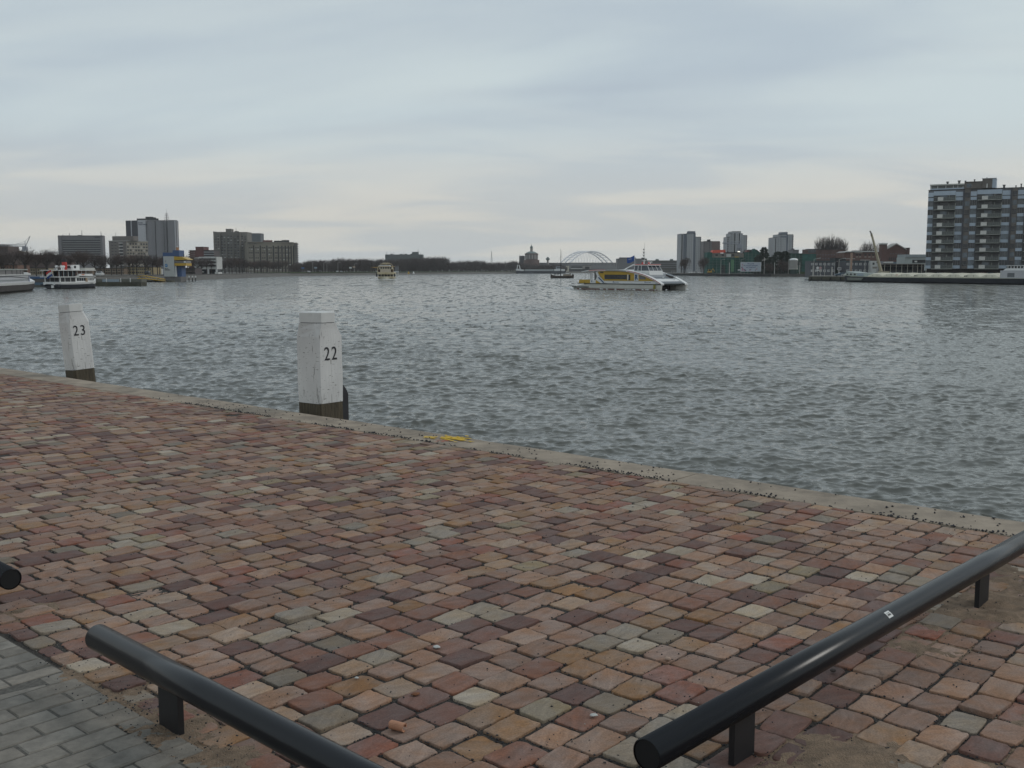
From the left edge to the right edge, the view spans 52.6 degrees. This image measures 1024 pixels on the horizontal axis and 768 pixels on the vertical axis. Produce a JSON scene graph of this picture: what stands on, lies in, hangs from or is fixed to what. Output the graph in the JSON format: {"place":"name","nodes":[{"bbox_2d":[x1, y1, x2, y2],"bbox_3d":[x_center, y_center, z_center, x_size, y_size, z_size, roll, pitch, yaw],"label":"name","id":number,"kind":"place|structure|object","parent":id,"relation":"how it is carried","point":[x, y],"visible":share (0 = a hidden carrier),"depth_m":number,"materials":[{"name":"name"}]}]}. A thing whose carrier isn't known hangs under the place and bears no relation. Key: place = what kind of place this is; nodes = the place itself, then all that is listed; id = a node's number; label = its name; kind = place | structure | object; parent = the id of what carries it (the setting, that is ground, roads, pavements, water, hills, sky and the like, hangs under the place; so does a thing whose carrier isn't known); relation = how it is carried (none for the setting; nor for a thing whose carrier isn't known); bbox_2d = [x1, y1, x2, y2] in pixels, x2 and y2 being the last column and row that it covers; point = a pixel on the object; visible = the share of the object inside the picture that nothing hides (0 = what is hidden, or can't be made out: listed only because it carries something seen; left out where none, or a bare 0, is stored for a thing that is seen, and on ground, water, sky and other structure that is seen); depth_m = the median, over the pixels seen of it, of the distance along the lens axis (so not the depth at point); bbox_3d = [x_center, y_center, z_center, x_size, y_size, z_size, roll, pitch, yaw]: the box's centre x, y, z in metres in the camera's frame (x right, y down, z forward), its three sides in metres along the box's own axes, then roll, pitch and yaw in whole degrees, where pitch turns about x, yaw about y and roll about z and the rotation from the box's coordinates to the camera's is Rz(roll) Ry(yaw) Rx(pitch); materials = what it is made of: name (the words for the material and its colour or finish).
{"place":"outdoors","nodes":[
{"label":"outdoors","id":0,"kind":"place"},
{"bbox_2d":[29,270,581,276],"bbox_3d":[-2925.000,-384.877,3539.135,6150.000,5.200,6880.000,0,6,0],"label":"shore ground","id":1,"kind":"structure","parent":0,"point":[109,275],"depth_m":445.91,"materials":[{"name":"grey concrete"}]},
{"bbox_2d":[0,251,13,268],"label":"bare tree","id":2,"kind":"object","parent":1,"relation":"on","point":[2,259],"visible":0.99,"depth_m":286.00,"materials":[{"name":"brown plant"}]},
{"bbox_2d":[0,244,19,263],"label":"apartment block","id":3,"kind":"structure","parent":1,"relation":"on","point":[7,248],"depth_m":617.67,"materials":[{"name":"brown brick"}]},
{"bbox_2d":[2,250,25,268],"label":"bare tree","id":4,"kind":"object","parent":1,"relation":"on","point":[14,256],"visible":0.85,"depth_m":292.82,"materials":[{"name":"brown plant"}]},
{"bbox_2d":[0,264,29,272],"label":"quayside house","id":5,"kind":"structure","parent":1,"relation":"on","point":[17,266],"depth_m":397.49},
{"bbox_2d":[10,236,29,251],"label":"tower crane","id":6,"kind":"object","parent":1,"relation":"on","point":[25,248],"visible":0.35,"depth_m":892.05,"materials":[{"name":"metal"}]},
{"bbox_2d":[14,247,35,271],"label":"bare tree","id":7,"kind":"object","parent":1,"relation":"on","point":[30,255],"visible":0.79,"depth_m":299.91,"materials":[{"name":"brown plant"}]},
{"bbox_2d":[30,251,45,275],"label":"bare tree","id":8,"kind":"object","parent":1,"relation":"on","point":[37,259],"visible":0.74,"depth_m":307.15,"materials":[{"name":"brown plant"}]},
{"bbox_2d":[30,268,53,274],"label":"quayside house","id":9,"kind":"structure","parent":1,"relation":"on","point":[33,271],"depth_m":417.47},
{"bbox_2d":[38,248,56,269],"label":"bare tree","id":10,"kind":"object","parent":1,"relation":"on","point":[46,259],"visible":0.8,"depth_m":312.94,"materials":[{"name":"brown plant"}]},
{"bbox_2d":[24,253,74,268],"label":"flat office","id":11,"kind":"structure","parent":1,"relation":"on","point":[51,265],"depth_m":635.92,"materials":[{"name":"brick"}]},
{"bbox_2d":[45,248,64,269],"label":"bare tree","id":12,"kind":"object","parent":1,"relation":"on","point":[59,261],"visible":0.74,"depth_m":320.32,"materials":[{"name":"brown plant"}]},
{"bbox_2d":[65,249,88,264],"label":"bare tree","id":13,"kind":"object","parent":1,"relation":"on","point":[78,255],"visible":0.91,"depth_m":334.79,"materials":[{"name":"brown plant"}]},
{"bbox_2d":[58,233,105,267],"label":"office slab","id":14,"kind":"structure","parent":1,"relation":"on","point":[69,243],"depth_m":1189.36,"materials":[{"name":"grey concrete"}]},
{"bbox_2d":[73,252,92,267],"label":"bare tree","id":15,"kind":"object","parent":1,"relation":"on","point":[83,265],"visible":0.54,"depth_m":341.34,"materials":[{"name":"brown plant"}]},
{"bbox_2d":[87,251,102,274],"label":"bare tree","id":16,"kind":"object","parent":1,"relation":"on","point":[97,259],"visible":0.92,"depth_m":349.06,"materials":[{"name":"brown plant"}]},
{"bbox_2d":[98,254,112,273],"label":"bare tree","id":17,"kind":"object","parent":1,"relation":"on","point":[104,260],"visible":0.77,"depth_m":356.79,"materials":[{"name":"brown plant"}]},
{"bbox_2d":[95,268,128,273],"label":"quayside house","id":18,"kind":"structure","parent":1,"relation":"on","point":[124,271],"depth_m":432.36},
{"bbox_2d":[106,257,119,274],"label":"bare tree","id":19,"kind":"object","parent":1,"relation":"on","point":[111,264],"visible":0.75,"depth_m":365.32,"materials":[{"name":"brown plant"}]},
{"bbox_2d":[111,253,128,274],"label":"bare tree","id":20,"kind":"object","parent":1,"relation":"on","point":[119,262],"visible":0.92,"depth_m":372.11,"materials":[{"name":"brown plant"}]},
{"bbox_2d":[121,255,133,274],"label":"bare tree","id":21,"kind":"object","parent":1,"relation":"on","point":[130,262],"visible":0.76,"depth_m":380.99,"materials":[{"name":"brown plant"}]},
{"bbox_2d":[109,232,148,267],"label":"corner flats","id":22,"kind":"structure","parent":1,"relation":"on","point":[125,245],"depth_m":994.86,"materials":[{"name":"concrete"}]},
{"bbox_2d":[127,254,146,274],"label":"bare tree","id":23,"kind":"object","parent":1,"relation":"on","point":[134,261],"visible":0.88,"depth_m":388.28,"materials":[{"name":"brown plant"}]},
{"bbox_2d":[124,267,160,273],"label":"quayside house","id":24,"kind":"structure","parent":1,"relation":"on","point":[140,270],"depth_m":437.38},
{"bbox_2d":[138,253,151,274],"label":"bare tree","id":25,"kind":"object","parent":1,"relation":"on","point":[146,262],"visible":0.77,"depth_m":396.15,"materials":[{"name":"brown plant"}]},
{"bbox_2d":[126,209,178,267],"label":"ribbed tower","id":26,"kind":"structure","parent":1,"relation":"on","point":[161,237],"depth_m":1092.55,"materials":[{"name":"grey concrete"}]},
{"bbox_2d":[149,255,160,274],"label":"bare tree","id":27,"kind":"object","parent":1,"relation":"on","point":[153,259],"visible":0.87,"depth_m":404.85,"materials":[{"name":"brown plant"}]},
{"bbox_2d":[186,268,201,273],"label":"quayside house","id":28,"kind":"structure","parent":1,"relation":"on","point":[197,270],"depth_m":467.35,"materials":[{"name":"grey"}]},
{"bbox_2d":[188,247,219,267],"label":"brick flats","id":29,"kind":"structure","parent":1,"relation":"on","point":[202,252],"depth_m":753.49,"materials":[{"name":"brick"}]},
{"bbox_2d":[194,257,221,273],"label":"white office","id":30,"kind":"structure","parent":1,"relation":"on","point":[216,267],"depth_m":502.19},
{"bbox_2d":[213,229,251,271],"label":"grey flats","id":31,"kind":"structure","parent":1,"relation":"on","point":[228,243],"depth_m":890.03,"materials":[{"name":"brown concrete"}]},
{"bbox_2d":[252,233,263,241],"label":"grey slab","id":32,"kind":"structure","parent":1,"relation":"on","point":[257,237],"depth_m":1040.25,"materials":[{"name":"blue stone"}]},
{"bbox_2d":[244,240,298,271],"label":"beige flats","id":33,"kind":"structure","parent":1,"relation":"on","point":[271,250],"depth_m":884.80,"materials":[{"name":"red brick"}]},
{"bbox_2d":[385,252,423,270],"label":"distant flats","id":34,"kind":"structure","parent":1,"relation":"on","point":[394,257],"depth_m":1389.62,"materials":[{"name":"grey concrete"}]},
{"bbox_2d":[287,256,567,271],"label":"winter wood","id":35,"kind":"object","parent":1,"relation":"on","point":[432,264],"visible":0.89,"depth_m":1028.60,"materials":[{"name":"plant"}]},
{"bbox_2d":[524,244,538,265],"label":"domed water tower","id":36,"kind":"structure","parent":1,"relation":"on","point":[531,256],"depth_m":1431.57,"materials":[{"name":"stone"}]},
{"bbox_2d":[568,263,615,268],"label":"warehouse","id":37,"kind":"structure","parent":1,"relation":"on","point":[603,265],"depth_m":1589.64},
{"bbox_2d":[94,272,593,279],"bbox_3d":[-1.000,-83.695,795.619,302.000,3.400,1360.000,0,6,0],"label":"embankment","id":38,"kind":"structure","parent":0,"point":[208,277],"depth_m":652.99,"materials":[{"name":"stone"}]},
{"bbox_2d":[253,271,515,272],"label":"grass bank","id":39,"kind":"structure","parent":0,"point":[433,271],"depth_m":1092.93,"materials":[{"name":"green plant"}]},
{"bbox_2d":[0,273,1023,521],"bbox_3d":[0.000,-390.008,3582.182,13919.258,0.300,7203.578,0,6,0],"label":"water","id":40,"kind":"structure","parent":0,"point":[906,393],"depth_m":44.64,"materials":[{"name":"grey liquid"}]},
{"bbox_2d":[0,269,34,293],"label":"river ship","id":41,"kind":"object","parent":40,"relation":"on","point":[15,280],"visible":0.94,"depth_m":188.88,"materials":[{"name":"grey paint"}]},
{"bbox_2d":[30,277,44,286],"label":"landing pontoon","id":42,"kind":"object","parent":40,"relation":"on","point":[39,280],"visible":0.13,"depth_m":244.91,"materials":[{"name":"metal"}]},
{"bbox_2d":[40,259,95,288],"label":"steamboat","id":43,"kind":"object","parent":40,"relation":"on","point":[68,277],"visible":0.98,"depth_m":225.59,"materials":[{"name":"white metal"}]},
{"bbox_2d":[58,303,95,381],"bbox_3d":[-6.570,0.754,16.035,0.343,3.990,0.342,1,9,43],"label":"mooring post","id":44,"kind":"object","parent":40,"relation":"in","point":[74,327],"visible":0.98,"depth_m":15.76,"materials":[{"name":"white paint"}]},
{"bbox_2d":[95,278,146,285],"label":"jetty","id":45,"kind":"object","parent":40,"relation":"on","point":[121,282],"visible":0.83,"depth_m":260.83,"materials":[{"name":"concrete"}]},
{"bbox_2d":[137,275,174,281],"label":"gangway","id":46,"kind":"object","parent":40,"relation":"on","point":[154,280],"visible":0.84,"depth_m":348.36,"materials":[{"name":"yellow metal"}]},
{"bbox_2d":[163,246,192,281],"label":"harbour control tower","id":47,"kind":"structure","parent":40,"relation":"on","point":[174,265],"depth_m":364.67,"materials":[{"name":"grey metal"}]},
{"bbox_2d":[297,311,348,419],"bbox_3d":[-2.156,1.166,12.153,0.392,4.025,0.554,5,8,38],"label":"mooring post","id":48,"kind":"object","parent":40,"relation":"in","point":[322,390],"visible":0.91,"depth_m":11.79,"materials":[{"name":"white paint"}]},
{"bbox_2d":[373,264,395,279],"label":"excursion boat","id":49,"kind":"object","parent":40,"relation":"on","point":[385,272],"visible":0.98,"depth_m":431.82,"materials":[{"name":"beige paint"}]},
{"bbox_2d":[516,265,565,273],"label":"cargo barge","id":50,"kind":"object","parent":40,"relation":"on","point":[538,271],"visible":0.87,"depth_m":1208.14,"materials":[{"name":"metal"}]},
{"bbox_2d":[550,256,573,277],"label":"sailing barge","id":51,"kind":"object","parent":40,"relation":"on","point":[564,276],"visible":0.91,"depth_m":523.69},
{"bbox_2d":[572,246,687,289],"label":"catamaran ferry","id":52,"kind":"object","parent":40,"relation":"on","point":[649,276],"visible":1,"depth_m":210.52,"materials":[{"name":"white metal"}]},
{"bbox_2d":[604,275,626,278],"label":"window","id":53,"kind":"structure","parent":52,"relation":"in","point":[605,276],"depth_m":212.79,"materials":[{"name":"black glass"}]},
{"bbox_2d":[634,266,661,270],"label":"wheelhouse windows","id":54,"kind":"structure","parent":52,"relation":"in","point":[637,268],"depth_m":210.21,"materials":[{"name":"clear glass"}]},
{"bbox_2d":[844,253,1023,284],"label":"inland barge","id":55,"kind":"object","parent":40,"relation":"on","point":[1011,275],"visible":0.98,"depth_m":308.64,"materials":[{"name":"green paint"}]},
{"bbox_2d":[0,0,1023,269],"label":"sky","id":56,"kind":"structure","parent":0,"point":[459,130],"materials":[{"name":"grey"}]},
{"bbox_2d":[668,273,840,276],"bbox_3d":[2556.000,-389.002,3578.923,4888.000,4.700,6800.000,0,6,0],"label":"shore ground","id":57,"kind":"structure","parent":0,"point":[787,275],"depth_m":639.99,"materials":[{"name":"grey concrete"}]},
{"bbox_2d":[561,251,612,262],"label":"arch bridge","id":58,"kind":"structure","parent":57,"relation":"on","point":[586,252],"depth_m":2425.42,"materials":[{"name":"metal"}]},
{"bbox_2d":[616,257,646,269],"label":"grey hall","id":59,"kind":"structure","parent":57,"relation":"on","point":[622,263],"depth_m":1440.46,"materials":[{"name":"grey metal"}]},
{"bbox_2d":[645,259,676,272],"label":"flats","id":60,"kind":"structure","parent":57,"relation":"on","point":[668,266],"depth_m":993.11,"materials":[{"name":"brick"}]},
{"bbox_2d":[679,257,691,273],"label":"bare tree","id":61,"kind":"object","parent":57,"relation":"on","point":[683,262],"visible":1,"depth_m":684.46,"materials":[{"name":"brown plant"}]},
{"bbox_2d":[677,231,700,272],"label":"tower block","id":62,"kind":"structure","parent":57,"relation":"on","point":[688,244],"depth_m":922.84,"materials":[{"name":"grey concrete"}]},
{"bbox_2d":[672,274,715,275],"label":"quay wall","id":63,"kind":"structure","parent":57,"relation":"on","point":[694,274],"depth_m":733.03,"materials":[{"name":"grey concrete"}]},
{"bbox_2d":[697,256,709,273],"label":"bare tree","id":64,"kind":"object","parent":57,"relation":"on","point":[704,261],"visible":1,"depth_m":684.17,"materials":[{"name":"brown plant"}]},
{"bbox_2d":[700,239,720,271],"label":"brown tower","id":65,"kind":"structure","parent":57,"relation":"on","point":[708,245],"depth_m":991.55,"materials":[{"name":"concrete"}]},
{"bbox_2d":[704,250,744,272],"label":"netted building","id":66,"kind":"structure","parent":57,"relation":"on","point":[718,263],"depth_m":725.65,"materials":[{"name":"concrete"}]},
{"bbox_2d":[722,233,742,252],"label":"tower crane","id":67,"kind":"object","parent":57,"relation":"on","point":[739,246],"visible":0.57,"depth_m":881.89,"materials":[{"name":"metal"}]},
{"bbox_2d":[723,231,746,252],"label":"tower block","id":68,"kind":"structure","parent":57,"relation":"on","point":[731,236],"depth_m":951.09,"materials":[{"name":"grey concrete"}]},
{"bbox_2d":[716,274,770,276],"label":"quay wall","id":69,"kind":"structure","parent":57,"relation":"on","point":[761,275],"depth_m":655.64,"materials":[{"name":"grey concrete"}]},
{"bbox_2d":[740,262,760,273],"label":"billboard","id":70,"kind":"object","parent":57,"relation":"on","point":[750,266],"visible":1,"depth_m":655.79,"materials":[{"name":"grey metal"}]},
{"bbox_2d":[742,249,760,272],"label":"netted house","id":71,"kind":"structure","parent":57,"relation":"on","point":[749,255],"depth_m":719.92,"materials":[{"name":"green brick"}]},
{"bbox_2d":[748,247,778,273],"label":"evergreen tree","id":72,"kind":"object","parent":57,"relation":"on","point":[762,256],"visible":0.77,"depth_m":661.44,"materials":[{"name":"green plant"}]},
{"bbox_2d":[762,257,777,273],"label":"evergreen tree","id":73,"kind":"object","parent":57,"relation":"on","point":[772,260],"visible":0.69,"depth_m":658.09,"materials":[{"name":"green plant"}]},
{"bbox_2d":[768,232,793,264],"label":"tower block","id":74,"kind":"structure","parent":57,"relation":"on","point":[781,241],"depth_m":951.59,"materials":[{"name":"grey concrete"}]},
{"bbox_2d":[777,251,790,273],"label":"evergreen tree","id":75,"kind":"object","parent":57,"relation":"on","point":[785,254],"visible":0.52,"depth_m":662.02,"materials":[{"name":"green plant"}]},
{"bbox_2d":[789,258,799,273],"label":"round tank","id":76,"kind":"object","parent":57,"relation":"on","point":[793,265],"visible":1,"depth_m":633.92,"materials":[{"name":"white metal"}]},
{"bbox_2d":[789,253,815,272],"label":"netted terrace","id":77,"kind":"structure","parent":57,"relation":"on","point":[801,258],"depth_m":714.51,"materials":[{"name":"green"}]},
{"bbox_2d":[805,261,834,276],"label":"grey terrace","id":78,"kind":"structure","parent":57,"relation":"on","point":[809,265],"depth_m":467.11,"materials":[{"name":"stone"}]},
{"bbox_2d":[814,237,829,248],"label":"bare poplar","id":79,"kind":"object","parent":57,"relation":"on","point":[820,245],"visible":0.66,"depth_m":767.28,"materials":[{"name":"brown plant"}]},
{"bbox_2d":[802,249,844,260],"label":"brick house","id":80,"kind":"structure","parent":57,"relation":"on","point":[824,254],"depth_m":739.24,"materials":[{"name":"brown brick"}]},
{"bbox_2d":[829,237,844,248],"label":"bare poplar","id":81,"kind":"object","parent":57,"relation":"on","point":[834,245],"visible":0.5,"depth_m":762.68,"materials":[{"name":"brown plant"}]},
{"bbox_2d":[830,258,845,273],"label":"link building","id":82,"kind":"structure","parent":57,"relation":"on","point":[837,262],"depth_m":474.80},
{"bbox_2d":[839,261,868,272],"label":"grey terrace","id":83,"kind":"structure","parent":57,"relation":"on","point":[860,266],"depth_m":463.08,"materials":[{"name":"stone"}]},
{"bbox_2d":[836,250,878,260],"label":"brick school","id":84,"kind":"object","parent":57,"relation":"on","point":[859,255],"visible":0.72,"depth_m":605.48,"materials":[{"name":"brick"}]},
{"bbox_2d":[860,240,882,250],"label":"bare tree","id":85,"kind":"object","parent":57,"relation":"on","point":[866,248],"visible":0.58,"depth_m":763.50,"materials":[{"name":"brown plant"}]},
{"bbox_2d":[868,261,882,272],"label":"white block","id":86,"kind":"structure","parent":57,"relation":"on","point":[872,266],"depth_m":459.10,"materials":[{"name":"white paint"}]},
{"bbox_2d":[869,231,889,272],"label":"mobile crane","id":87,"kind":"object","parent":57,"relation":"on","point":[878,260],"visible":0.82,"depth_m":370.78,"materials":[{"name":"grey metal"}]},
{"bbox_2d":[879,243,909,263],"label":"gabled hall","id":88,"kind":"structure","parent":57,"relation":"on","point":[888,254],"depth_m":555.50,"materials":[{"name":"brick"}]},
{"bbox_2d":[881,264,926,272],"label":"glazed gallery","id":89,"kind":"object","parent":57,"relation":"on","point":[905,268],"visible":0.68,"depth_m":425.14,"materials":[{"name":"grey glass"}]},
{"bbox_2d":[896,254,926,269],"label":"pale pavilion","id":90,"kind":"structure","parent":57,"relation":"on","point":[912,259],"depth_m":466.66,"materials":[{"name":"white"}]},
{"bbox_2d":[925,178,1023,272],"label":"balcony flats","id":91,"kind":"structure","parent":57,"relation":"on","point":[974,226],"depth_m":351.49,"materials":[{"name":"grey concrete"}]},
{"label":"quay","id":92,"kind":"structure","parent":0,"visible":0},
{"bbox_2d":[0,636,187,767],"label":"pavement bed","id":93,"kind":"object","parent":92,"relation":"on","point":[28,684],"depth_m":3.91,"materials":[{"name":"sand"}]},
{"bbox_2d":[0,636,231,767],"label":"brick pavement","id":94,"kind":"structure","parent":93,"relation":"on","point":[130,748],"depth_m":3.63,"materials":[{"name":"grey brick"}]},
{"bbox_2d":[0,368,1023,536],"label":"kerb","id":95,"kind":"structure","parent":92,"relation":"on","point":[858,504],"depth_m":8.48,"materials":[{"name":"concrete"}]},
{"bbox_2d":[157,395,1015,535],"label":"gravel","id":96,"kind":"structure","parent":95,"relation":"on","point":[939,523],"depth_m":8.25,"materials":[{"name":"grey gravel"}]},
{"bbox_2d":[0,374,1023,767],"bbox_3d":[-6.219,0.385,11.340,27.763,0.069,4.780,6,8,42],"label":"cobblestone paving","id":97,"kind":"structure","parent":92,"relation":"on","point":[220,436],"depth_m":5.25,"materials":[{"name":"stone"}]},
{"bbox_2d":[0,561,21,589],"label":"bumper rail","id":98,"kind":"object","parent":97,"relation":"on","point":[10,577],"visible":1,"depth_m":4.71,"materials":[{"name":"black metal"}]},
{"bbox_2d":[85,624,384,767],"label":"bumper rail","id":99,"kind":"object","parent":97,"relation":"on","point":[176,683],"visible":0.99,"depth_m":3.33,"materials":[{"name":"black metal"}]},
{"bbox_2d":[388,720,406,731],"bbox_3d":[-0.399,1.195,3.619,0.064,0.032,0.032,3,7,28],"label":"terracotta shard","id":100,"kind":"object","parent":97,"relation":"on","point":[396,725],"visible":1,"depth_m":3.61,"materials":[{"name":"orange ceramic"}]},
{"bbox_2d":[0,564,1023,767],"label":"sand","id":101,"kind":"structure","parent":97,"relation":"on","point":[849,753],"depth_m":3.63,"materials":[{"name":"sand"}]},
{"bbox_2d":[0,462,1023,767],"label":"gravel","id":102,"kind":"structure","parent":97,"relation":"on","point":[404,612],"depth_m":4.33,"materials":[{"name":"stone"}]},
{"bbox_2d":[633,530,1023,767],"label":"bumper rail","id":103,"kind":"object","parent":97,"relation":"on","point":[735,709],"visible":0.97,"depth_m":3.56,"materials":[{"name":"black metal"}]},
{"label":"quay fender piles","id":104,"kind":"structure","parent":0,"visible":0},
{"bbox_2d":[809,277,844,279],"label":"quay wall","id":105,"kind":"structure","parent":104,"relation":"on","point":[832,278],"depth_m":378.33,"materials":[{"name":"grey concrete"}]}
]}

